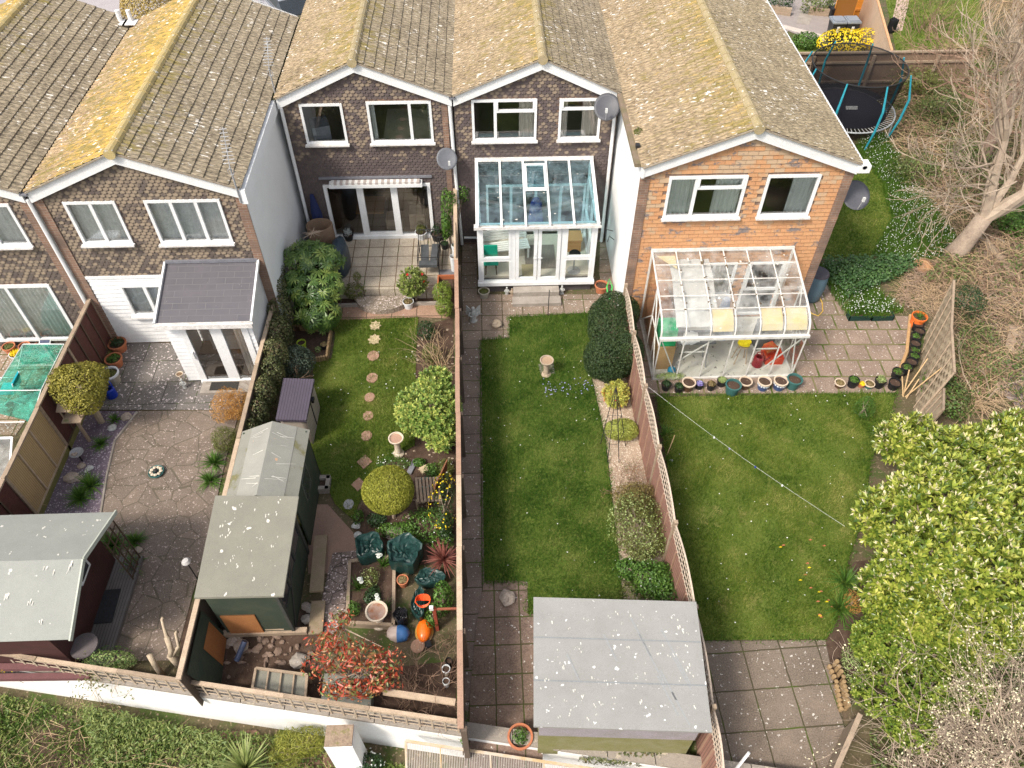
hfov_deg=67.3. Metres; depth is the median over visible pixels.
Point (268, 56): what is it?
tv aerial
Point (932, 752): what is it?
bramble stems
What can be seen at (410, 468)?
slate offcut
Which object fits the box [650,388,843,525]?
washing line
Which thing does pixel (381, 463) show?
snowdrops
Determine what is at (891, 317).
plant trough
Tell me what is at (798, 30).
path
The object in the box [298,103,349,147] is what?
window
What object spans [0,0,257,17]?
road
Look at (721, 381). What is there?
plant pot
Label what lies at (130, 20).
vent pipe
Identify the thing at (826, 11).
sleeper wall
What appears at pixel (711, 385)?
plant pot
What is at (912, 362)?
plant pot
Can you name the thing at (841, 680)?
log roll
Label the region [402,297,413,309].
plant pot
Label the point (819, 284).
water butt
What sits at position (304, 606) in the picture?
rock
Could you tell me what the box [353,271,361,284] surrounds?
clipped shrub
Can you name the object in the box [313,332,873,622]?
daisies
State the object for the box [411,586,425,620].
garden sack
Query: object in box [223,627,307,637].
sleeper
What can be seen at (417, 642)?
round slab
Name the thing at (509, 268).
conservatory
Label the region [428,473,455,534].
yellow flowering shrub
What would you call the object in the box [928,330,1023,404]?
fallen branch
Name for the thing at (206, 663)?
shed panel
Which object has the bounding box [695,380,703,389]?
plant pot
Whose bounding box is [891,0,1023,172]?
bare tree
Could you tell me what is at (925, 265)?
soil mound
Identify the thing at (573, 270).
bar stool
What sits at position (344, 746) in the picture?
gate pier
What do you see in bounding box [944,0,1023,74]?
weeping tree
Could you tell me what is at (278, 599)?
window frame
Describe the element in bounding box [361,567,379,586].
euphorbia
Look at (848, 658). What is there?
variegated groundcover
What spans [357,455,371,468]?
stepping stone
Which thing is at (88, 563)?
window frame
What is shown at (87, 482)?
strappy plant
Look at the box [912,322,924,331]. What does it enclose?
plant pot
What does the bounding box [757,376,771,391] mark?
plant pot
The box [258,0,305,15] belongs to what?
parked car
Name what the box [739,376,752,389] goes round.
plant pot
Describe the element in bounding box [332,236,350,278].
covered barbecue
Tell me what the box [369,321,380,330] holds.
stepping stone
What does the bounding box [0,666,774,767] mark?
boundary wall
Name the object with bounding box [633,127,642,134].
gutter weeds
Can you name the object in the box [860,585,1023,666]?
golden laurel
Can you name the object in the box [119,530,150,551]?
strappy plant
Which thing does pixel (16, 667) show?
timber
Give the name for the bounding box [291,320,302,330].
plant pot
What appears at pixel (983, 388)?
brushwood
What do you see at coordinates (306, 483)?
window pane
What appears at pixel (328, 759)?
bare soil
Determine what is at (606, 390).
pieris
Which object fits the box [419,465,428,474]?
pale block
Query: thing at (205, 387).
step
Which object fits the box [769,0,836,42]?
driveway
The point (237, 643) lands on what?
rock
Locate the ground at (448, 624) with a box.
[0,0,1023,767]
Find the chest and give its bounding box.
[567,230,582,251]
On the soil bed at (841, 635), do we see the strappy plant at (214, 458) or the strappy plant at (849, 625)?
the strappy plant at (849, 625)
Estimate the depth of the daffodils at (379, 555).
17.33 m
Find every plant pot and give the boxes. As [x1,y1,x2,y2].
[1,341,15,353]
[8,348,22,359]
[18,341,31,353]
[32,344,44,354]
[100,366,120,385]
[104,352,122,368]
[107,336,126,353]
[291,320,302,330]
[296,339,305,350]
[319,341,326,349]
[343,228,352,241]
[397,574,407,587]
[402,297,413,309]
[415,223,426,240]
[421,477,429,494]
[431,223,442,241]
[440,241,448,249]
[442,664,449,676]
[442,677,449,687]
[445,657,451,667]
[450,254,453,271]
[478,287,489,298]
[507,723,532,750]
[595,280,608,293]
[661,380,671,391]
[674,382,683,393]
[682,377,695,391]
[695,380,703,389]
[707,380,715,390]
[717,376,726,386]
[725,378,741,396]
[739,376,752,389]
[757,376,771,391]
[773,375,788,391]
[786,373,802,390]
[834,378,845,388]
[847,375,859,388]
[858,381,865,387]
[864,380,874,389]
[874,375,886,388]
[888,377,901,390]
[891,367,904,378]
[901,362,912,375]
[906,357,917,367]
[908,346,920,356]
[909,339,921,347]
[909,351,920,359]
[910,309,928,327]
[910,332,921,339]
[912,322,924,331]
[914,327,925,335]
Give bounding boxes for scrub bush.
[885,147,942,189]
[900,64,964,98]
[913,80,980,124]
[942,134,997,171]
[991,204,1023,236]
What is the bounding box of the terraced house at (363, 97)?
[271,0,463,244]
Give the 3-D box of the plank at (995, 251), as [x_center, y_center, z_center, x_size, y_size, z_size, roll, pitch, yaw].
[15.615,-3.931,24.476,0.200,0.070,2.031,-5,49,-5]
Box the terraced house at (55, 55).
[0,0,130,345]
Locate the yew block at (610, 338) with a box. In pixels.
[582,290,644,383]
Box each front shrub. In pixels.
[768,0,794,6]
[800,0,835,12]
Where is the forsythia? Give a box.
[816,27,874,47]
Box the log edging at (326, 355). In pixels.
[292,324,332,378]
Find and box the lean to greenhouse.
[639,246,810,379]
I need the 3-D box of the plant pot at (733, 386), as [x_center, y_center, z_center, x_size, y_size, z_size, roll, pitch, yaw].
[5.997,0.131,20.924,0.436,0.366,0.432,-1,49,-1]
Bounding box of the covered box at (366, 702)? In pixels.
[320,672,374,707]
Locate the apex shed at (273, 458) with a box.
[226,421,320,544]
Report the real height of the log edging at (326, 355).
0.230 m
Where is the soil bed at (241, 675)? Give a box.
[179,609,455,716]
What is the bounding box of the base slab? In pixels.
[539,364,555,373]
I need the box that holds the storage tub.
[656,317,678,345]
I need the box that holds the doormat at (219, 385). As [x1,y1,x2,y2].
[209,381,238,390]
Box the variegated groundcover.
[840,646,867,690]
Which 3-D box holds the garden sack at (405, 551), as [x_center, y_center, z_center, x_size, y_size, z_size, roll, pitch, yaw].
[-2.413,3.879,17.450,0.824,0.630,0.819,-1,49,-1]
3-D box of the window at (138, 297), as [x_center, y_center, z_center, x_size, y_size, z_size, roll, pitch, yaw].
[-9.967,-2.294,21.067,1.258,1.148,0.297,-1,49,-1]
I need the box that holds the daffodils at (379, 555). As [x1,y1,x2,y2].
[375,551,389,569]
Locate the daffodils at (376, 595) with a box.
[374,593,392,611]
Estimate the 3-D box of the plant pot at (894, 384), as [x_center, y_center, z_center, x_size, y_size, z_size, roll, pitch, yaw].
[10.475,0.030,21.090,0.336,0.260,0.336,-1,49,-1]
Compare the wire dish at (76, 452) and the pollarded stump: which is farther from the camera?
the wire dish at (76, 452)
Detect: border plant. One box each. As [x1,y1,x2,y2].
[348,600,360,618]
[363,585,380,604]
[366,511,387,527]
[423,463,440,479]
[437,521,454,546]
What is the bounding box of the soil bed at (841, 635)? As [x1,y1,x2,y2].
[825,560,880,680]
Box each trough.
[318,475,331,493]
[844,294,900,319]
[846,310,871,320]
[871,310,894,320]
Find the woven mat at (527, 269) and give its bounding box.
[521,264,532,275]
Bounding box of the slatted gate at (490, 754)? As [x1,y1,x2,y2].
[404,739,593,767]
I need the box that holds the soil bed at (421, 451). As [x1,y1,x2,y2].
[354,318,455,564]
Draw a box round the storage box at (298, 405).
[275,378,319,443]
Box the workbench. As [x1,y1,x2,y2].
[674,330,715,367]
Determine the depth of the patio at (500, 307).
23.34 m
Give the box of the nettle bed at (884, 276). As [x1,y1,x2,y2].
[821,252,922,297]
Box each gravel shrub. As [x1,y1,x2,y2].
[610,481,655,516]
[652,561,677,600]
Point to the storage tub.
(670, 329)
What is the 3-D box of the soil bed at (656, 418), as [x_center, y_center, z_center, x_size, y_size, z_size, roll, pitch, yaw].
[3.752,2.919,18.707,0.554,0.007,6.830,-1,49,-1]
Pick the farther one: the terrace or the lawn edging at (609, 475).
the terrace
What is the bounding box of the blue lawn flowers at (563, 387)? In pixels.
[543,377,592,396]
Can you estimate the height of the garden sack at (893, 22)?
0.629 m
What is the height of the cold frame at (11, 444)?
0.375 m
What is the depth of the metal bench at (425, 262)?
23.60 m
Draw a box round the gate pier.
[324,724,366,767]
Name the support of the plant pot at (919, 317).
on the ground at (448, 624)
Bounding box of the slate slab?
[438,269,453,274]
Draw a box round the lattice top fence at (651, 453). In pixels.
[618,283,724,767]
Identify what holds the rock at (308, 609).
on the soil bed at (241, 675)
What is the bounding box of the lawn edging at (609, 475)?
[591,377,622,592]
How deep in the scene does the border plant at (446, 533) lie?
17.75 m
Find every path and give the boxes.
[102,410,239,660]
[308,504,355,573]
[316,305,450,321]
[322,551,356,633]
[461,311,483,754]
[783,25,825,37]
[796,1,818,24]
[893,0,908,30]
[1004,324,1023,408]
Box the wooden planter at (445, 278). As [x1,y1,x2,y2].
[437,274,454,302]
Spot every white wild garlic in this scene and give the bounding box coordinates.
[820,252,916,313]
[855,128,957,262]
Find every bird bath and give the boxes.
[175,371,185,381]
[365,600,387,630]
[388,432,403,457]
[540,355,553,377]
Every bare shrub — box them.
[60,651,134,719]
[237,363,307,409]
[377,670,424,711]
[386,634,469,739]
[395,320,460,366]
[401,345,466,379]
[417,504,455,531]
[425,626,454,656]
[600,454,674,515]
[607,453,642,482]
[805,586,1023,767]
[813,630,1022,742]
[880,697,1023,767]
[898,0,961,43]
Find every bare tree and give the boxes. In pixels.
[885,0,1023,261]
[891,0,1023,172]
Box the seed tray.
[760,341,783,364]
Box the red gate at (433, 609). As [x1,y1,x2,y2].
[429,605,456,630]
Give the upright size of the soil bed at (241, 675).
0.007 m
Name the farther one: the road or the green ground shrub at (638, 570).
the road
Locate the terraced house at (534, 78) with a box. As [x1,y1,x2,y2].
[451,0,622,243]
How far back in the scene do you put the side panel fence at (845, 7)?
35.08 m
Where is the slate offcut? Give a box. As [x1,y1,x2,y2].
[407,459,417,474]
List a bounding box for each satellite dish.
[436,148,456,169]
[594,93,619,120]
[844,180,869,209]
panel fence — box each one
[0,298,112,514]
[834,0,858,15]
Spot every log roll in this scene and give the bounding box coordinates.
[827,664,843,711]
[832,659,850,710]
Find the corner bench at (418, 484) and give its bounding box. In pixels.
[415,459,447,509]
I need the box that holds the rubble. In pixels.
[223,636,315,678]
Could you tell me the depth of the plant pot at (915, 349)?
21.83 m
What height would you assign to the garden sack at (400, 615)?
0.440 m
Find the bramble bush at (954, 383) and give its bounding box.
[919,372,974,420]
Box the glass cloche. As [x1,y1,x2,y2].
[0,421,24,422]
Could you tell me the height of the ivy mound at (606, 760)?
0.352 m
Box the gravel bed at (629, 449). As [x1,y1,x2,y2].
[592,376,670,600]
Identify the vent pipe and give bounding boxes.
[114,9,125,25]
[122,9,138,26]
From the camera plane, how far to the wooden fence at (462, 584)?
17.13 m
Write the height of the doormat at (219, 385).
0.020 m
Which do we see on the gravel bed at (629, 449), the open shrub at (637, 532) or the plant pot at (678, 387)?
the open shrub at (637, 532)
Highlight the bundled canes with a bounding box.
[902,358,941,398]
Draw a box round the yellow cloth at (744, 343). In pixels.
[737,340,751,346]
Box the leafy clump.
[412,458,425,466]
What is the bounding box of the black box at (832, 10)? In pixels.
[828,5,835,15]
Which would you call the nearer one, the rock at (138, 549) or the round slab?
the round slab
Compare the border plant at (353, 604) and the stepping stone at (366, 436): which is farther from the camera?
the stepping stone at (366, 436)
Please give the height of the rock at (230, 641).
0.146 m
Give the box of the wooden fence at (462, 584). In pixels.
[453,188,469,759]
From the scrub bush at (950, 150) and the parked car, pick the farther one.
the parked car
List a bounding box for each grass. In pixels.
[0,691,410,767]
[475,309,901,646]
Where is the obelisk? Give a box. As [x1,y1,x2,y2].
[600,387,625,463]
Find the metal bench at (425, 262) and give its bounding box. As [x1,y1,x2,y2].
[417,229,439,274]
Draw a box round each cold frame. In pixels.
[0,436,13,459]
[251,667,311,696]
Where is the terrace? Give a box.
[305,236,453,298]
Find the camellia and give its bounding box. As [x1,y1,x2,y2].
[396,265,429,300]
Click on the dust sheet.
(699, 318)
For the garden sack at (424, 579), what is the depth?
17.16 m
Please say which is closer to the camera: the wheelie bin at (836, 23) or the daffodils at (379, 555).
the daffodils at (379, 555)
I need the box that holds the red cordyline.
[425,538,465,576]
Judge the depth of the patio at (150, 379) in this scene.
21.18 m
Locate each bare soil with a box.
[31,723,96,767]
[220,730,274,766]
[287,753,333,767]
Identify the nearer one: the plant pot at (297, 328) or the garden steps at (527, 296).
the plant pot at (297, 328)
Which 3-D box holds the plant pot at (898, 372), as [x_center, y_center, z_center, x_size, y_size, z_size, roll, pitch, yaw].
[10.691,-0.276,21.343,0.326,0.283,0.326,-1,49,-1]
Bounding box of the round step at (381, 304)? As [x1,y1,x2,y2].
[355,295,406,313]
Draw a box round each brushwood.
[886,251,989,322]
[948,331,1020,421]
[963,233,1023,371]
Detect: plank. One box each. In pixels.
[308,600,325,634]
[309,535,327,592]
[984,240,1021,281]
[993,326,1017,395]
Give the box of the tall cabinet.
[644,283,673,350]
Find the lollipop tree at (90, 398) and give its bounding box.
[46,360,109,423]
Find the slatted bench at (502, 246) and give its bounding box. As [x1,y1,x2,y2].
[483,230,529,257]
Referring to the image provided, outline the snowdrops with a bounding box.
[376,452,410,467]
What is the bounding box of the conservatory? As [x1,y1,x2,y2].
[474,156,601,291]
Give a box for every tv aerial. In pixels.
[219,127,241,202]
[263,37,274,93]
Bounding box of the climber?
[440,185,469,249]
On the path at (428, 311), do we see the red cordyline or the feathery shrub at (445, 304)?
the feathery shrub at (445, 304)
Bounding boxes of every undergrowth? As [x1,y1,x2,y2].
[866,649,1023,767]
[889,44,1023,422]
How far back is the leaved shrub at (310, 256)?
21.76 m
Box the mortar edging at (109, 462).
[100,411,137,511]
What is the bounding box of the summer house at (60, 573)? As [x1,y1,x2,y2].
[0,510,144,672]
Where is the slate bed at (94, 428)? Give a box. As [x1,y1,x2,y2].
[44,411,135,513]
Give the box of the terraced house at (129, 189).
[19,0,308,342]
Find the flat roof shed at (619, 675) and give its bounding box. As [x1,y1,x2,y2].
[533,597,711,753]
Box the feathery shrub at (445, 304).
[432,280,453,316]
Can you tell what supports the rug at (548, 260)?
on the conservatory
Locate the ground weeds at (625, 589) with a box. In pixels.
[619,581,644,599]
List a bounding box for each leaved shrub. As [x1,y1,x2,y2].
[283,229,347,335]
[300,607,405,701]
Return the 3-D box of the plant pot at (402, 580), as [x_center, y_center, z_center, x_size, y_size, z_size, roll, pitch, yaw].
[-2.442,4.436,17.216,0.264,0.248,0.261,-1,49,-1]
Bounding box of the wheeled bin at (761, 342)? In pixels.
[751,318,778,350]
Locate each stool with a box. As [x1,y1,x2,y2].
[567,249,580,274]
[731,345,749,364]
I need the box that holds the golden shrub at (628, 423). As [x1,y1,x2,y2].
[605,418,638,440]
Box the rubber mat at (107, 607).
[93,589,120,623]
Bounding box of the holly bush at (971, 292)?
[954,281,986,318]
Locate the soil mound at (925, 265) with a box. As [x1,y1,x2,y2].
[913,258,933,271]
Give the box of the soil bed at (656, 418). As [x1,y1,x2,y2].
[645,397,701,638]
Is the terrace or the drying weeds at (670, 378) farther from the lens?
the terrace
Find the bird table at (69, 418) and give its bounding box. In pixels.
[56,402,90,441]
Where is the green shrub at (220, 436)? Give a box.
[210,426,235,453]
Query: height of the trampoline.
2.558 m
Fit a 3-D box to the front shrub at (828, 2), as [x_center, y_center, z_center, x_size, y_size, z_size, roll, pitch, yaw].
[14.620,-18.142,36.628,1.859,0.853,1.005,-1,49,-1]
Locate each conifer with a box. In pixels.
[267,725,325,767]
[843,589,860,613]
[853,395,875,419]
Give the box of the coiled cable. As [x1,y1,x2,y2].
[415,594,430,607]
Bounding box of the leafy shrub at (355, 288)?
[343,282,365,300]
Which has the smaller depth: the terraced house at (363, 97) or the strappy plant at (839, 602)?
the strappy plant at (839, 602)
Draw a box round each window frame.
[82,559,90,585]
[275,518,309,630]
[301,462,311,502]
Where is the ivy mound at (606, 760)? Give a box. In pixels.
[578,751,690,766]
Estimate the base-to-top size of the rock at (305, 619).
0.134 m
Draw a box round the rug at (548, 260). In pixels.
[524,244,555,267]
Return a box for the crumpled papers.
[680,330,699,344]
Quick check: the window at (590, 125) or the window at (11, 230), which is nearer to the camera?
the window at (11, 230)
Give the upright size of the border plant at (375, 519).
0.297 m
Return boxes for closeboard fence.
[799,49,977,94]
[858,0,892,50]
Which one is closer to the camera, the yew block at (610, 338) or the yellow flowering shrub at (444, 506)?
the yellow flowering shrub at (444, 506)
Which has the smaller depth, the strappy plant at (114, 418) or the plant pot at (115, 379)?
the strappy plant at (114, 418)
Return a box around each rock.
[63,472,78,482]
[77,463,85,468]
[86,465,93,470]
[107,424,116,430]
[120,412,131,420]
[133,546,142,552]
[226,637,239,645]
[233,639,248,652]
[289,652,307,668]
[301,602,309,610]
[301,614,309,624]
[306,604,310,613]
[351,522,360,528]
[354,531,361,537]
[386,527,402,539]
[491,319,501,328]
[499,589,515,606]
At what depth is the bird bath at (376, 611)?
16.30 m
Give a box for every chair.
[0,371,25,404]
[437,237,451,268]
[484,245,497,274]
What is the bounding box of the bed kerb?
[335,301,441,306]
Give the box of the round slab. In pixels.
[411,639,424,652]
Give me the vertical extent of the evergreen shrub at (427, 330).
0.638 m
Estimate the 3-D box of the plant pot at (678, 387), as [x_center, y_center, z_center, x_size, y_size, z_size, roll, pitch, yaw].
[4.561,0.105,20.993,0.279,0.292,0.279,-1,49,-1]
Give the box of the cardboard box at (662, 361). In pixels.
[651,335,675,368]
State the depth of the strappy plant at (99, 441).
19.82 m
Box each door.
[0,284,73,341]
[179,328,256,382]
[323,182,433,239]
[486,183,586,233]
[515,229,537,280]
[537,229,561,280]
[733,261,787,314]
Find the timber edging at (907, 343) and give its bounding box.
[899,314,910,367]
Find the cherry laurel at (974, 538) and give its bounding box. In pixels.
[848,407,1023,627]
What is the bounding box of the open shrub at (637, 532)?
[606,490,672,561]
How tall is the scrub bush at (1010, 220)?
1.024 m
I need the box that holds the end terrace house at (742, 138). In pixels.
[597,0,871,317]
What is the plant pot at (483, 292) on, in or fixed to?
on the patio at (500, 307)
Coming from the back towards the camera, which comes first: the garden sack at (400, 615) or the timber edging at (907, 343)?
the timber edging at (907, 343)
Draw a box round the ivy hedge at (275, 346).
[244,266,293,429]
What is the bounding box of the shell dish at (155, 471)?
[148,465,163,477]
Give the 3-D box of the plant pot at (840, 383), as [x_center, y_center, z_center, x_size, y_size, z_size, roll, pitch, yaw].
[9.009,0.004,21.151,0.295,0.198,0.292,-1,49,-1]
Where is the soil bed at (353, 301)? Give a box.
[334,298,450,303]
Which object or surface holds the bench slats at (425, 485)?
on the soil bed at (421, 451)
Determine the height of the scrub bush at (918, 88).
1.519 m
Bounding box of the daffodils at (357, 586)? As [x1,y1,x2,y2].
[348,574,364,591]
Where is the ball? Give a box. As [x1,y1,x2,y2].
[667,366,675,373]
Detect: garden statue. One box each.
[179,379,186,388]
[466,305,479,322]
[559,285,564,293]
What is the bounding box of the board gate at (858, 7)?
[835,0,863,15]
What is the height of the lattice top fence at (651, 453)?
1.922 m
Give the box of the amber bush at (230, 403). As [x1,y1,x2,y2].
[209,386,246,423]
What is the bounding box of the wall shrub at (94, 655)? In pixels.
[82,645,137,673]
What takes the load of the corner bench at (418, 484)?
on the soil bed at (421, 451)
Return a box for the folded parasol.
[310,194,322,218]
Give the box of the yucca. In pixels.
[213,732,276,767]
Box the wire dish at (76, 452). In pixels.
[69,447,83,460]
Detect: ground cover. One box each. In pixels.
[80,701,235,767]
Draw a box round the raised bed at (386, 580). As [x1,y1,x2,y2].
[346,555,396,629]
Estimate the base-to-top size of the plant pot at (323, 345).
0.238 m
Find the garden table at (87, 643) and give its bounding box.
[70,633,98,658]
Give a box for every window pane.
[82,561,88,581]
[281,580,289,608]
[288,554,294,580]
[292,526,298,555]
[302,466,310,497]
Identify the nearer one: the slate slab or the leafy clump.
the leafy clump
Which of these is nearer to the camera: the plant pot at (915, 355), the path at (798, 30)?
the plant pot at (915, 355)
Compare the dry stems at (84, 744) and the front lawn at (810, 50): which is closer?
the dry stems at (84, 744)
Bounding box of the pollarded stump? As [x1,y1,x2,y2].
[146,616,179,675]
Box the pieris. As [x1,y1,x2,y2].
[601,379,630,408]
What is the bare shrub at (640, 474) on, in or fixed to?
on the gravel bed at (629, 449)
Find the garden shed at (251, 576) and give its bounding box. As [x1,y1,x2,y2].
[194,496,309,632]
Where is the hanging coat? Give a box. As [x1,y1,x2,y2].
[528,197,542,221]
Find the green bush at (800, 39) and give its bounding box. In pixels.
[792,31,818,49]
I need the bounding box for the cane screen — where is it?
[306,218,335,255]
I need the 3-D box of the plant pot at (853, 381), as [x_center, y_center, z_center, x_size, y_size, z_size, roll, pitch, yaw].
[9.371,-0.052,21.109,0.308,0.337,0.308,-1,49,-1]
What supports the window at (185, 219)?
in the terraced house at (129, 189)
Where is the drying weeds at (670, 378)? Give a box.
[654,372,683,380]
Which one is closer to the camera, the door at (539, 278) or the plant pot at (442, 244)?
the door at (539, 278)
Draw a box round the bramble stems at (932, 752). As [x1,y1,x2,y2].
[830,649,1023,767]
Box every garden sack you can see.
[355,531,384,564]
[387,533,423,574]
[392,607,407,624]
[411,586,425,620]
[414,567,445,588]
[887,17,899,33]
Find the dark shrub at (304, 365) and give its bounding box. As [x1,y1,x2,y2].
[280,344,315,377]
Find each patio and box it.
[0,344,63,434]
[98,343,242,409]
[462,241,616,340]
[463,581,542,767]
[637,288,908,393]
[703,640,844,767]
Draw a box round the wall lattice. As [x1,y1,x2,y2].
[0,654,459,732]
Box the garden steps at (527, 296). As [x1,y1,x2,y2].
[512,286,560,306]
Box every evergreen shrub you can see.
[416,320,435,339]
[421,343,439,362]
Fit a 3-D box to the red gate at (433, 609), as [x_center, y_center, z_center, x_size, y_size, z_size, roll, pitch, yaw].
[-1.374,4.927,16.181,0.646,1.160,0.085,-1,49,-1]
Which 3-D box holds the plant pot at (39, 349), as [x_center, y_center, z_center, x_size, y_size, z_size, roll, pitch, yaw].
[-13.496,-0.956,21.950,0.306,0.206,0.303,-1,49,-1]
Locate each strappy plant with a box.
[60,484,93,512]
[71,469,103,496]
[88,433,111,451]
[100,530,127,555]
[105,411,121,423]
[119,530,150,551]
[120,553,145,576]
[195,449,228,472]
[195,468,225,494]
[435,458,454,477]
[658,423,676,439]
[819,586,861,627]
[825,564,862,596]
[844,616,861,635]
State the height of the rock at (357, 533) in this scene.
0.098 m
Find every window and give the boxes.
[0,203,33,249]
[62,200,135,247]
[118,284,158,319]
[143,198,234,247]
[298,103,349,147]
[365,100,435,146]
[471,98,537,143]
[556,98,600,142]
[661,175,748,221]
[710,262,737,298]
[755,174,821,220]
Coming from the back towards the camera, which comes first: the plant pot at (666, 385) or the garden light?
the plant pot at (666, 385)
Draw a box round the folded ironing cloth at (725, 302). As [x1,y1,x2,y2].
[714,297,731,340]
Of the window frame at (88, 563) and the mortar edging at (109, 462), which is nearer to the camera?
the window frame at (88, 563)
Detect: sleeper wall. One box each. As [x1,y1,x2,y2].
[771,5,791,15]
[808,6,829,16]
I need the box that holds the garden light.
[181,558,197,579]
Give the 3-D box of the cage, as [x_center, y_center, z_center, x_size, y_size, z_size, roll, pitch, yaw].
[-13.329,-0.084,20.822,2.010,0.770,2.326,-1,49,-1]
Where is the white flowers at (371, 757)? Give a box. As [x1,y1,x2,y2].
[356,748,384,767]
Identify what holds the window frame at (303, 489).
in the apex shed at (273, 458)
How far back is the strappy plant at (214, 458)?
19.40 m
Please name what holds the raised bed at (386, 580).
on the ground at (448, 624)
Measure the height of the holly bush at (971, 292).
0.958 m
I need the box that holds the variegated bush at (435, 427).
[393,365,462,453]
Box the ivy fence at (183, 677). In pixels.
[175,304,283,705]
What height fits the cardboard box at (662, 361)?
0.880 m
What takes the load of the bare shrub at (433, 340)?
on the soil bed at (421, 451)
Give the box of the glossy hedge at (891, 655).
[847,586,999,755]
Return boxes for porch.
[153,258,268,382]
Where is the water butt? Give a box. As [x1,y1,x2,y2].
[805,266,829,302]
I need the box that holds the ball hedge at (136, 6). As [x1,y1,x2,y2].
[119,0,171,18]
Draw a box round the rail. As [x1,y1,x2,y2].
[383,688,455,705]
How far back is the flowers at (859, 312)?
22.89 m
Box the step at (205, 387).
[200,380,249,394]
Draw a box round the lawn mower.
[415,619,433,648]
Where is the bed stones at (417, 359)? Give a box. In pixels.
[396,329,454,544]
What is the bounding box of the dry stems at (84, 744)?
[0,694,326,767]
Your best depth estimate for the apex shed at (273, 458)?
17.19 m
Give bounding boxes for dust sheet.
[669,259,716,327]
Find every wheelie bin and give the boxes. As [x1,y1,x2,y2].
[824,16,846,43]
[840,15,861,42]
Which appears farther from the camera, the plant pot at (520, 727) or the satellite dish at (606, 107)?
the satellite dish at (606, 107)
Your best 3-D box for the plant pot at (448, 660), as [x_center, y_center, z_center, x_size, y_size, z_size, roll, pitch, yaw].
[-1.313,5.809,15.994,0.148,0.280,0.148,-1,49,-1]
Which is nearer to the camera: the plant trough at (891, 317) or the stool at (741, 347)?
the stool at (741, 347)
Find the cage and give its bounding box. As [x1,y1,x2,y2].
[0,344,63,405]
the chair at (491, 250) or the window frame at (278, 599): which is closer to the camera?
the window frame at (278, 599)
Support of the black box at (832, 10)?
on the driveway
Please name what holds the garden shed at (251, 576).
on the ground at (448, 624)
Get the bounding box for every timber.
[0,663,64,670]
[0,672,90,681]
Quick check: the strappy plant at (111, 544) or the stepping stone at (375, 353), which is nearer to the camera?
the strappy plant at (111, 544)
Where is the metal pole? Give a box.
[735,751,750,767]
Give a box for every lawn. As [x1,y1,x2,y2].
[311,318,417,518]
[481,314,622,613]
[657,393,894,639]
[795,40,818,51]
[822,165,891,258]
[886,0,987,49]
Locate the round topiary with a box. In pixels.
[361,465,413,518]
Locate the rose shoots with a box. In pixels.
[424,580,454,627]
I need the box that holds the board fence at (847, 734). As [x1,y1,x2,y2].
[826,713,862,767]
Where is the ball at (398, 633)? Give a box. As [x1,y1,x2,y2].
[387,625,409,642]
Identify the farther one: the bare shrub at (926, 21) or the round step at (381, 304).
the bare shrub at (926, 21)
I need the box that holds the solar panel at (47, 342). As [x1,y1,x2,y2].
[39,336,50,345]
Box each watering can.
[106,382,117,399]
[751,352,770,367]
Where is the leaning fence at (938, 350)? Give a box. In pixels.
[913,280,955,427]
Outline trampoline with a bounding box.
[805,41,911,149]
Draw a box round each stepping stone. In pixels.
[343,499,353,509]
[351,478,362,490]
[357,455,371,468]
[361,431,371,440]
[363,411,372,420]
[364,393,374,401]
[366,373,377,382]
[367,351,378,360]
[368,334,380,343]
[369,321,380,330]
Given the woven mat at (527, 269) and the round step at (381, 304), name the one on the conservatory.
the woven mat at (527, 269)
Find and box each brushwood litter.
[892,258,972,313]
[904,141,1022,232]
[967,238,1023,366]
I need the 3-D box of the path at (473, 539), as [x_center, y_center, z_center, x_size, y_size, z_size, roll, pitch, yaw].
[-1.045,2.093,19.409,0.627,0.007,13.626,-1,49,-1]
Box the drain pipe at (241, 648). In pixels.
[234,640,246,661]
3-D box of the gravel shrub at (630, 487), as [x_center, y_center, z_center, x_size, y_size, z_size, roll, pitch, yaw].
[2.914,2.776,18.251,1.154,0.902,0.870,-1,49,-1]
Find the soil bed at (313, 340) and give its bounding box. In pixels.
[294,330,328,361]
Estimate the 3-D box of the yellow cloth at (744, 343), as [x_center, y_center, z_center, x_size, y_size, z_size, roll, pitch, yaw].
[6.418,-1.140,21.218,0.390,0.160,0.346,-1,49,-1]
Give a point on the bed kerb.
(419, 303)
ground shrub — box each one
[351,507,453,553]
[612,557,671,600]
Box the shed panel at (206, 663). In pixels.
[187,610,226,689]
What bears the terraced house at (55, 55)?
on the ground at (448, 624)

